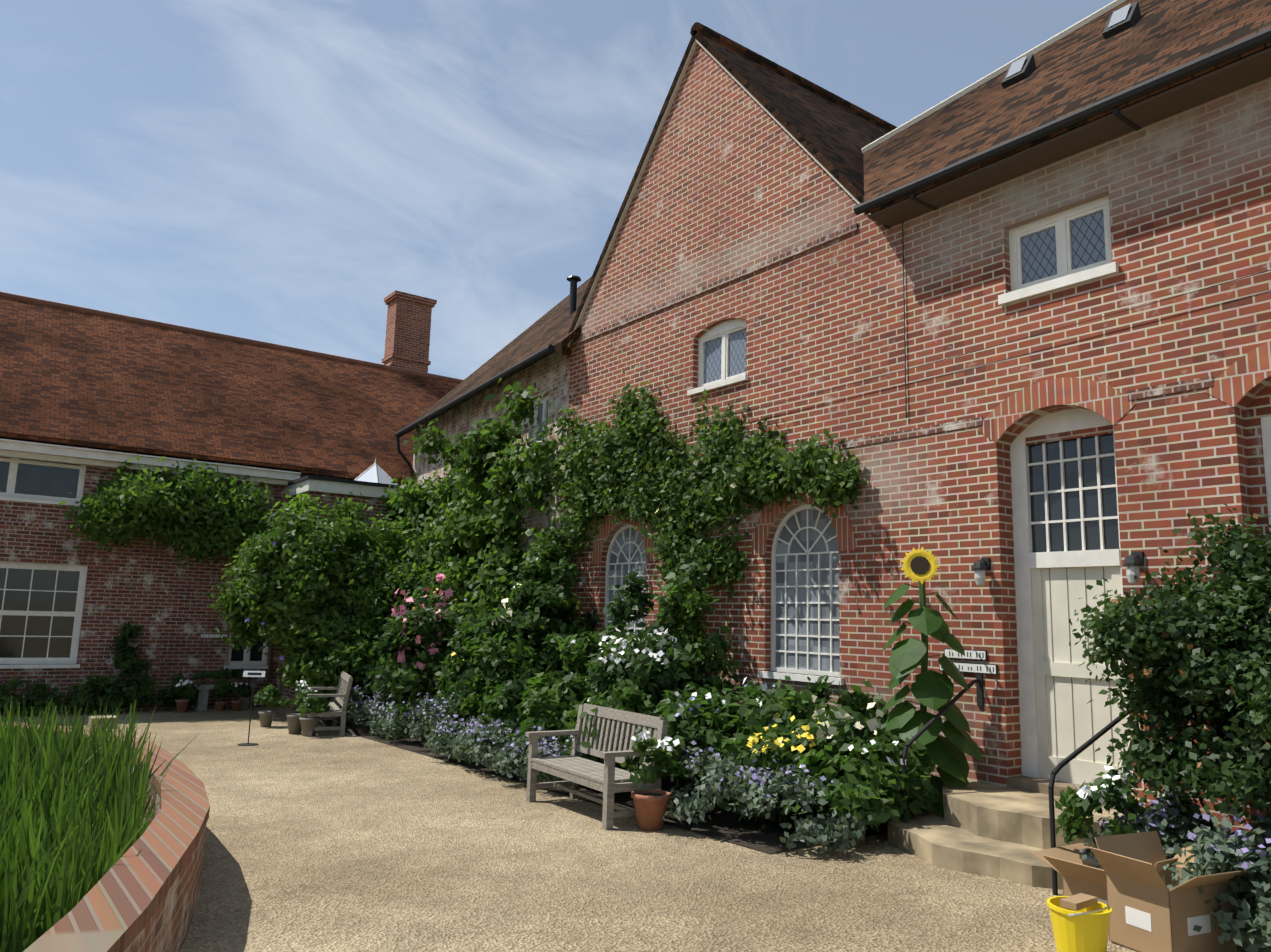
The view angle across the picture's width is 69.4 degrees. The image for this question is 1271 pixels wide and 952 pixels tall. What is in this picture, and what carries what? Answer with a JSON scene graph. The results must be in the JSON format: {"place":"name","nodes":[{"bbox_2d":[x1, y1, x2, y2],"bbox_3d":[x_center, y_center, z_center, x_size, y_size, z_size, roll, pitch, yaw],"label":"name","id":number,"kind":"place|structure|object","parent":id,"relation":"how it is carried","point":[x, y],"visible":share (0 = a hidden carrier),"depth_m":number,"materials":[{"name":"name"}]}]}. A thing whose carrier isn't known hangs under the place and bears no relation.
{"place":"outdoors","nodes":[
{"label":"outdoors","id":0,"kind":"place"},
{"bbox_2d":[0,465,403,714],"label":"house wall","id":1,"kind":"structure","parent":0,"point":[163,601],"depth_m":18.43,"materials":[{"name":"red brick"}]},
{"bbox_2d":[0,457,85,506],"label":"house window","id":2,"kind":"structure","parent":1,"relation":"in","point":[35,481],"depth_m":17.78,"materials":[{"name":"white wood"}]},
{"bbox_2d":[0,561,87,668],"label":"house window","id":3,"kind":"structure","parent":1,"relation":"in","point":[41,607],"depth_m":17.55,"materials":[{"name":"white wood"}]},
{"bbox_2d":[0,519,191,535],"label":"brick band","id":4,"kind":"object","parent":1,"relation":"attached to","point":[33,523],"depth_m":17.56,"materials":[{"name":"red brick"}]},
{"bbox_2d":[0,436,300,485],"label":"house fascia cornice","id":5,"kind":"structure","parent":1,"relation":"attached to","point":[54,452],"depth_m":18.27,"materials":[{"name":"white wood"}]},
{"bbox_2d":[59,454,277,706],"bbox_3d":[-8.931,2.149,18.421,4.866,5.274,1.540,8,-11,-36],"label":"climbing plant","id":6,"kind":"object","parent":1,"relation":"attached to","point":[224,514],"depth_m":18.45,"materials":[{"name":"green plant"}]},
{"bbox_2d":[200,634,226,637],"bbox_3d":[-8.821,3.347,19.208,0.520,0.080,0.024,8,-11,-36],"label":"sign","id":7,"kind":"object","parent":1,"relation":"attached to","point":[210,635],"depth_m":19.18,"materials":[{"name":"white metal"}]},
{"bbox_2d":[0,297,458,483],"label":"house roof","id":8,"kind":"structure","parent":1,"relation":"on","point":[69,377],"depth_m":21.04,"materials":[{"name":"brown tile"}]},
{"bbox_2d":[382,290,436,372],"bbox_3d":[-6.901,-3.570,27.248,1.530,3.550,0.900,8,-11,-36],"label":"house chimney","id":9,"kind":"object","parent":8,"relation":"on","point":[407,339],"visible":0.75,"depth_m":27.12,"materials":[{"name":"red brick"}]},
{"bbox_2d":[224,614,267,668],"bbox_3d":[-8.278,3.480,19.676,0.930,1.270,0.202,8,-11,-36],"label":"house window","id":10,"kind":"structure","parent":1,"relation":"in","point":[253,657],"depth_m":19.64,"materials":[{"name":"white wood"}]},
{"bbox_2d":[0,292,462,383],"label":"roof ridge","id":11,"kind":"structure","parent":0,"point":[181,328],"depth_m":23.76,"materials":[{"name":"brown tile"}]},
{"bbox_2d":[413,348,569,671],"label":"wall","id":12,"kind":"structure","parent":0,"point":[550,374],"depth_m":16.42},
{"bbox_2d":[377,377,559,704],"bbox_3d":[-3.909,1.923,17.667,1.709,6.281,9.072,7,-10,-30],"label":"climbing plant","id":13,"kind":"object","parent":12,"relation":"attached to","point":[452,520],"visible":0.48,"depth_m":15.75,"materials":[{"name":"green plant"}]},
{"bbox_2d":[394,344,554,469],"bbox_3d":[-3.486,1.375,18.061,0.460,5.950,8.800,7,-10,-30],"label":"gutter","id":14,"kind":"object","parent":12,"relation":"attached to","point":[541,353],"visible":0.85,"depth_m":17.56,"materials":[{"name":"black metal"}]},
{"bbox_2d":[399,276,591,436],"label":"roof","id":15,"kind":"structure","parent":12,"relation":"on","point":[552,326],"depth_m":19.70,"materials":[{"name":"brown tile"}]},
{"bbox_2d":[567,275,580,314],"bbox_3d":[-1.242,-3.566,18.313,0.297,0.810,0.297,8,-11,-36],"label":"flue pipe","id":16,"kind":"object","parent":15,"relation":"attached to","point":[573,280],"visible":0.81,"depth_m":18.27,"materials":[{"name":"grey metal"}]},
{"bbox_2d":[526,395,548,448],"bbox_3d":[-1.646,-0.945,15.959,0.200,0.890,0.900,7,-10,-30],"label":"wing window","id":17,"kind":"structure","parent":12,"relation":"in","point":[543,414],"depth_m":16.12,"materials":[{"name":"grey glass"}]},
{"bbox_2d":[519,539,532,567],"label":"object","id":18,"kind":"structure","parent":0,"point":[525,542],"depth_m":16.21,"materials":[{"name":"green plant"}]},
{"bbox_2d":[0,0,1114,379],"label":"sky","id":19,"kind":"structure","parent":0,"point":[270,171],"materials":[{"name":"blue"}]},
{"bbox_2d":[1,706,1247,951],"bbox_3d":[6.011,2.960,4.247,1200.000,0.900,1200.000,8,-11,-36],"label":"gravel ground","id":20,"kind":"structure","parent":0,"point":[327,840],"depth_m":6.36,"materials":[{"name":"beige gravel"}]},
{"bbox_2d":[0,620,199,715],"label":"shrubs","id":21,"kind":"object","parent":20,"relation":"on","point":[125,662],"visible":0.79,"depth_m":17.62,"materials":[{"name":"green plant"}]},
{"bbox_2d":[0,698,201,951],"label":"pool reeds","id":22,"kind":"object","parent":20,"relation":"on","point":[76,799],"visible":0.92,"depth_m":5.84,"materials":[{"name":"green plant"}]},
{"bbox_2d":[6,722,209,951],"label":"curved brick wall","id":23,"kind":"structure","parent":20,"relation":"on","point":[146,899],"depth_m":4.33,"materials":[{"name":"red brick"}]},
{"bbox_2d":[88,715,117,729],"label":"stone block","id":24,"kind":"structure","parent":23,"relation":"on","point":[108,718],"depth_m":10.00,"materials":[{"name":"beige stone"}]},
{"bbox_2d":[194,683,255,710],"bbox_3d":[-8.485,4.537,18.887,1.150,0.500,0.420,8,-11,-36],"label":"stone bench","id":25,"kind":"object","parent":20,"relation":"on","point":[202,692],"visible":0.55,"depth_m":18.55,"materials":[{"name":"grey stone"}]},
{"bbox_2d":[238,671,265,745],"bbox_3d":[-5.546,3.345,13.257,0.287,1.043,0.280,8,-11,-36],"label":"private notice stand","id":26,"kind":"object","parent":20,"relation":"on","point":[253,674],"visible":0.98,"depth_m":13.30,"materials":[{"name":"black metal"}]},
{"bbox_2d":[306,671,352,736],"bbox_3d":[-5.117,3.745,15.159,0.668,0.942,1.510,5,-10,-22],"label":"bench","id":27,"kind":"object","parent":20,"relation":"on","point":[342,689],"visible":0.62,"depth_m":14.60,"materials":[{"name":"grey wood"}]},
{"bbox_2d":[275,475,400,710],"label":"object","id":28,"kind":"object","parent":20,"relation":"on","point":[332,489],"visible":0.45,"depth_m":19.69,"materials":[{"name":"white wood"}]},
{"bbox_2d":[355,458,397,484],"bbox_3d":[-5.952,-0.069,20.951,1.207,0.683,1.230,8,-11,-36],"label":"roof lantern","id":29,"kind":"object","parent":28,"relation":"on","point":[375,473],"visible":0.69,"depth_m":20.68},
{"bbox_2d":[525,703,668,829],"bbox_3d":[-0.409,2.711,8.716,0.668,0.942,1.560,7,-10,-32],"label":"bench","id":30,"kind":"object","parent":20,"relation":"on","point":[606,778],"visible":0.81,"depth_m":8.76,"materials":[{"name":"grey wood"}]},
{"bbox_2d":[175,678,1101,868],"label":"flower pots","id":31,"kind":"object","parent":20,"relation":"on","point":[650,805],"visible":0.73,"depth_m":8.06,"materials":[{"name":"ceramic"}]},
{"bbox_2d":[167,668,1224,843],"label":"potted plants","id":32,"kind":"object","parent":31,"relation":"in","point":[1071,818],"depth_m":7.83,"materials":[{"name":"green plant"}]},
{"bbox_2d":[810,817,864,848],"bbox_3d":[1.648,2.913,7.501,0.360,0.160,0.270,8,-11,-36],"label":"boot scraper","id":33,"kind":"object","parent":20,"relation":"on","point":[862,841],"visible":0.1,"depth_m":7.46,"materials":[{"name":"brown metal"}]},
{"bbox_2d":[902,672,983,821],"bbox_3d":[2.673,2.415,7.953,1.137,1.428,0.060,8,-11,-36],"label":"handrail","id":34,"kind":"object","parent":20,"relation":"on","point":[978,680],"visible":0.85,"depth_m":7.99,"materials":[{"name":"black metal"}]},
{"bbox_2d":[887,780,1263,892],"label":"stone steps","id":35,"kind":"structure","parent":20,"relation":"on","point":[990,830],"depth_m":6.97,"materials":[{"name":"beige stone"}]},
{"bbox_2d":[1047,893,1111,951],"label":"yellow bucket","id":36,"kind":"object","parent":20,"relation":"on","point":[1080,922],"visible":1,"depth_m":4.79,"materials":[{"name":"yellow plastic"}]},
{"bbox_2d":[1030,843,1177,903],"bbox_3d":[3.014,2.502,5.749,0.960,0.411,0.826,7,-10,-32],"label":"cardboard box","id":37,"kind":"object","parent":20,"relation":"on","point":[1078,875],"visible":0.19,"depth_m":5.64,"materials":[{"name":"brown cardboard"}]},
{"bbox_2d":[1048,710,1159,894],"bbox_3d":[3.407,2.213,6.620,1.567,1.397,0.060,8,-11,-36],"label":"handrail","id":38,"kind":"object","parent":20,"relation":"on","point":[1079,750],"visible":0.67,"depth_m":6.19,"materials":[{"name":"black metal"}]},
{"bbox_2d":[1089,831,1257,951],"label":"cardboard box","id":39,"kind":"object","parent":20,"relation":"on","point":[1151,912],"visible":0.79,"depth_m":4.97,"materials":[{"name":"brown cardboard"}]},
{"bbox_2d":[690,22,897,131],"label":"roof ridge","id":40,"kind":"structure","parent":0,"point":[772,65],"depth_m":13.97,"materials":[{"name":"brown tile"}]},
{"bbox_2d":[319,719,1270,947],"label":"border soil","id":41,"kind":"structure","parent":0,"point":[725,825],"depth_m":8.37,"materials":[{"name":"brown soil"}]},
{"bbox_2d":[202,486,430,701],"bbox_3d":[-5.578,2.440,17.859,4.620,4.587,3.819,8,-11,-36],"label":"wisteria mound","id":42,"kind":"object","parent":41,"relation":"on","point":[309,589],"depth_m":16.92,"materials":[{"name":"green plant"}]},
{"bbox_2d":[315,683,875,856],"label":"lavender plants","id":43,"kind":"object","parent":41,"relation":"on","point":[459,745],"visible":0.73,"depth_m":8.15,"materials":[{"name":"green plant"}]},
{"bbox_2d":[316,683,841,798],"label":"blue flowers","id":44,"kind":"object","parent":43,"relation":"on","point":[758,779],"visible":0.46,"depth_m":10.17,"materials":[{"name":"blue plant"}]},
{"bbox_2d":[331,520,941,832],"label":"flowering shrubs","id":45,"kind":"object","parent":41,"relation":"on","point":[515,676],"visible":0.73,"depth_m":10.57,"materials":[{"name":"green plant"}]},
{"bbox_2d":[391,573,452,686],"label":"roses","id":46,"kind":"object","parent":45,"relation":"on","point":[448,594],"visible":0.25,"depth_m":14.09,"materials":[{"name":"pink plant"}]},
{"bbox_2d":[464,582,774,716],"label":"flowers","id":47,"kind":"object","parent":45,"relation":"on","point":[691,709],"visible":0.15,"depth_m":8.86,"materials":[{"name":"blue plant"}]},
{"bbox_2d":[412,588,839,753],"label":"yellow flowers","id":48,"kind":"object","parent":45,"relation":"on","point":[801,748],"visible":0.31,"depth_m":8.05,"materials":[{"name":"yellow plant"}]},
{"bbox_2d":[432,556,905,767],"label":"white flowers","id":49,"kind":"object","parent":45,"relation":"on","point":[660,653],"visible":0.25,"depth_m":10.17,"materials":[{"name":"white plant"}]},
{"bbox_2d":[492,583,883,738],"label":"flowers","id":50,"kind":"object","parent":45,"relation":"on","point":[872,724],"visible":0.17,"depth_m":8.47,"materials":[{"name":"beige plant"}]},
{"bbox_2d":[536,365,868,680],"bbox_3d":[0.340,1.090,11.828,0.703,5.488,6.627,8,-11,-36],"label":"climbing plant","id":51,"kind":"object","parent":41,"relation":"on","point":[634,451],"depth_m":11.67,"materials":[{"name":"green plant"}]},
{"bbox_2d":[880,583,983,816],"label":"sunflower leaves","id":52,"kind":"object","parent":41,"relation":"on","point":[932,690],"visible":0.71,"depth_m":8.12,"materials":[{"name":"green plant"}]},
{"bbox_2d":[1069,504,1270,834],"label":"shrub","id":53,"kind":"object","parent":41,"relation":"on","point":[1234,736],"visible":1,"depth_m":5.83,"materials":[{"name":"green plant"}]},
{"bbox_2d":[1089,513,1270,808],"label":"rose hips shrub","id":54,"kind":"object","parent":53,"relation":"attached to","point":[1189,647],"visible":0.4,"depth_m":5.74,"materials":[{"name":"brown plant"}]},
{"bbox_2d":[1082,789,1270,951],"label":"doorside catmint","id":55,"kind":"object","parent":41,"relation":"on","point":[1254,922],"depth_m":5.04,"materials":[{"name":"plant"}]},
{"bbox_2d":[558,44,1270,846],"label":"brick wall","id":56,"kind":"structure","parent":0,"point":[736,176],"depth_m":9.06,"materials":[{"name":"red brick"}]},
{"bbox_2d":[604,524,645,643],"bbox_3d":[-0.154,1.657,13.024,0.200,1.970,1.240,8,-11,-36],"label":"arched window","id":57,"kind":"structure","parent":56,"relation":"in","point":[624,557],"depth_m":13.27,"materials":[{"name":"white paint"}]},
{"bbox_2d":[687,325,747,395],"bbox_3d":[1.113,-1.524,11.901,0.200,0.820,1.120,8,-11,-36],"label":"window","id":58,"kind":"structure","parent":56,"relation":"in","point":[721,360],"depth_m":11.93,"materials":[{"name":"white wood"}]},
{"bbox_2d":[568,38,870,346],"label":"gable trim","id":59,"kind":"structure","parent":56,"relation":"attached to","point":[662,122],"depth_m":13.45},
{"bbox_2d":[698,319,745,340],"bbox_3d":[1.178,-1.942,12.006,0.065,0.140,1.020,8,-11,-36],"label":"window arch panel","id":60,"kind":"object","parent":56,"relation":"in","point":[725,326],"visible":0.69,"depth_m":11.99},
{"bbox_2d":[591,488,855,563],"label":"brick arches","id":61,"kind":"structure","parent":56,"relation":"attached to","point":[842,525],"depth_m":10.81,"materials":[{"name":"red brick"}]},
{"bbox_2d":[562,31,889,355],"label":"mill roof gable","id":62,"kind":"structure","parent":56,"relation":"on","point":[833,138],"depth_m":12.56,"materials":[{"name":"brown tile"}]},
{"bbox_2d":[758,504,843,684],"bbox_3d":[1.885,1.291,10.303,0.200,1.970,1.240,8,-11,-36],"label":"arched window","id":63,"kind":"structure","parent":56,"relation":"in","point":[805,595],"depth_m":10.37,"materials":[{"name":"white paint"}]},
{"bbox_2d":[570,223,1212,473],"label":"mill brick bands","id":64,"kind":"object","parent":56,"relation":"attached to","point":[1186,385],"visible":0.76,"depth_m":10.07,"materials":[{"name":"red brick"}]},
{"bbox_2d":[569,221,1270,454],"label":"wires on wall","id":65,"kind":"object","parent":56,"relation":"attached to","point":[977,350],"visible":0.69,"depth_m":9.38,"materials":[{"name":"black metal"}]},
{"bbox_2d":[944,648,987,660],"bbox_3d":[3.059,1.654,8.520,0.024,0.090,0.440,8,-11,-36],"label":"sign","id":66,"kind":"object","parent":56,"relation":"attached to","point":[970,654],"visible":0.94,"depth_m":8.48,"materials":[{"name":"white metal"}]},
{"bbox_2d":[939,662,997,674],"bbox_3d":[3.068,1.770,8.486,0.024,0.090,0.600,8,-11,-36],"label":"sign","id":67,"kind":"object","parent":56,"relation":"attached to","point":[977,667],"visible":0.75,"depth_m":8.40,"materials":[{"name":"white metal"}]},
{"bbox_2d":[972,558,990,586],"bbox_3d":[3.161,0.879,8.399,0.175,0.270,0.124,8,-11,-36],"label":"wall lamp","id":68,"kind":"object","parent":56,"relation":"attached to","point":[981,567],"visible":1,"depth_m":8.35,"materials":[{"name":"white glass"}]},
{"bbox_2d":[998,195,1118,305],"bbox_3d":[3.817,-2.030,8.295,0.200,0.760,1.090,8,-11,-36],"label":"window","id":69,"kind":"structure","parent":56,"relation":"in","point":[1063,249],"depth_m":8.30,"materials":[{"name":"white wood"}]},
{"bbox_2d":[863,0,1270,215],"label":"roof","id":70,"kind":"structure","parent":56,"relation":"on","point":[1085,66],"depth_m":9.04,"materials":[{"name":"brown tile"}]},
{"bbox_2d":[853,27,1270,214],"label":"gutter","id":71,"kind":"object","parent":70,"relation":"attached to","point":[1225,53],"visible":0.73,"depth_m":7.72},
{"bbox_2d":[1001,1,1140,88],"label":"skylights","id":72,"kind":"object","parent":70,"relation":"in","point":[1124,18],"visible":1,"depth_m":9.54,"materials":[{"name":"glass"}]},
{"bbox_2d":[868,47,1270,226],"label":"eaves soffit","id":73,"kind":"structure","parent":56,"relation":"attached to","point":[1234,76],"depth_m":7.90,"materials":[{"name":"brown wood"}]},
{"bbox_2d":[1006,409,1133,804],"bbox_3d":[3.752,1.040,7.965,0.340,3.330,1.080,8,-11,-36],"label":"door","id":74,"kind":"structure","parent":56,"relation":"in","point":[1066,536],"depth_m":8.11,"materials":[{"name":"white wood"}]},
{"bbox_2d":[978,341,1270,442],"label":"brick arches","id":75,"kind":"structure","parent":56,"relation":"attached to","point":[1236,382],"depth_m":7.82,"materials":[{"name":"brick"}]},
{"bbox_2d":[1123,551,1143,584],"bbox_3d":[3.972,0.733,7.317,0.175,0.270,0.124,8,-11,-36],"label":"wall lamp","id":76,"kind":"object","parent":56,"relation":"attached to","point":[1132,567],"visible":0.98,"depth_m":7.27,"materials":[{"name":"white glass"}]},
{"bbox_2d":[1260,416,1270,536],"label":"mill sash window","id":77,"kind":"structure","parent":56,"relation":"in","point":[1266,429],"depth_m":6.91,"materials":[{"name":"white wood"}]},
{"bbox_2d":[900,547,939,711],"bbox_3d":[2.639,1.916,8.316,0.504,2.537,0.413,8,-11,-36],"label":"sunflower","id":78,"kind":"object","parent":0,"point":[920,566],"visible":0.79,"depth_m":8.36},
{"bbox_2d":[861,0,1127,153],"bbox_3d":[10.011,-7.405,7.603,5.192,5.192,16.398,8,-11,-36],"label":"roof ridge","id":79,"kind":"structure","parent":0,"point":[1004,68],"depth_m":11.29,"materials":[{"name":"beige stone"}]}
]}

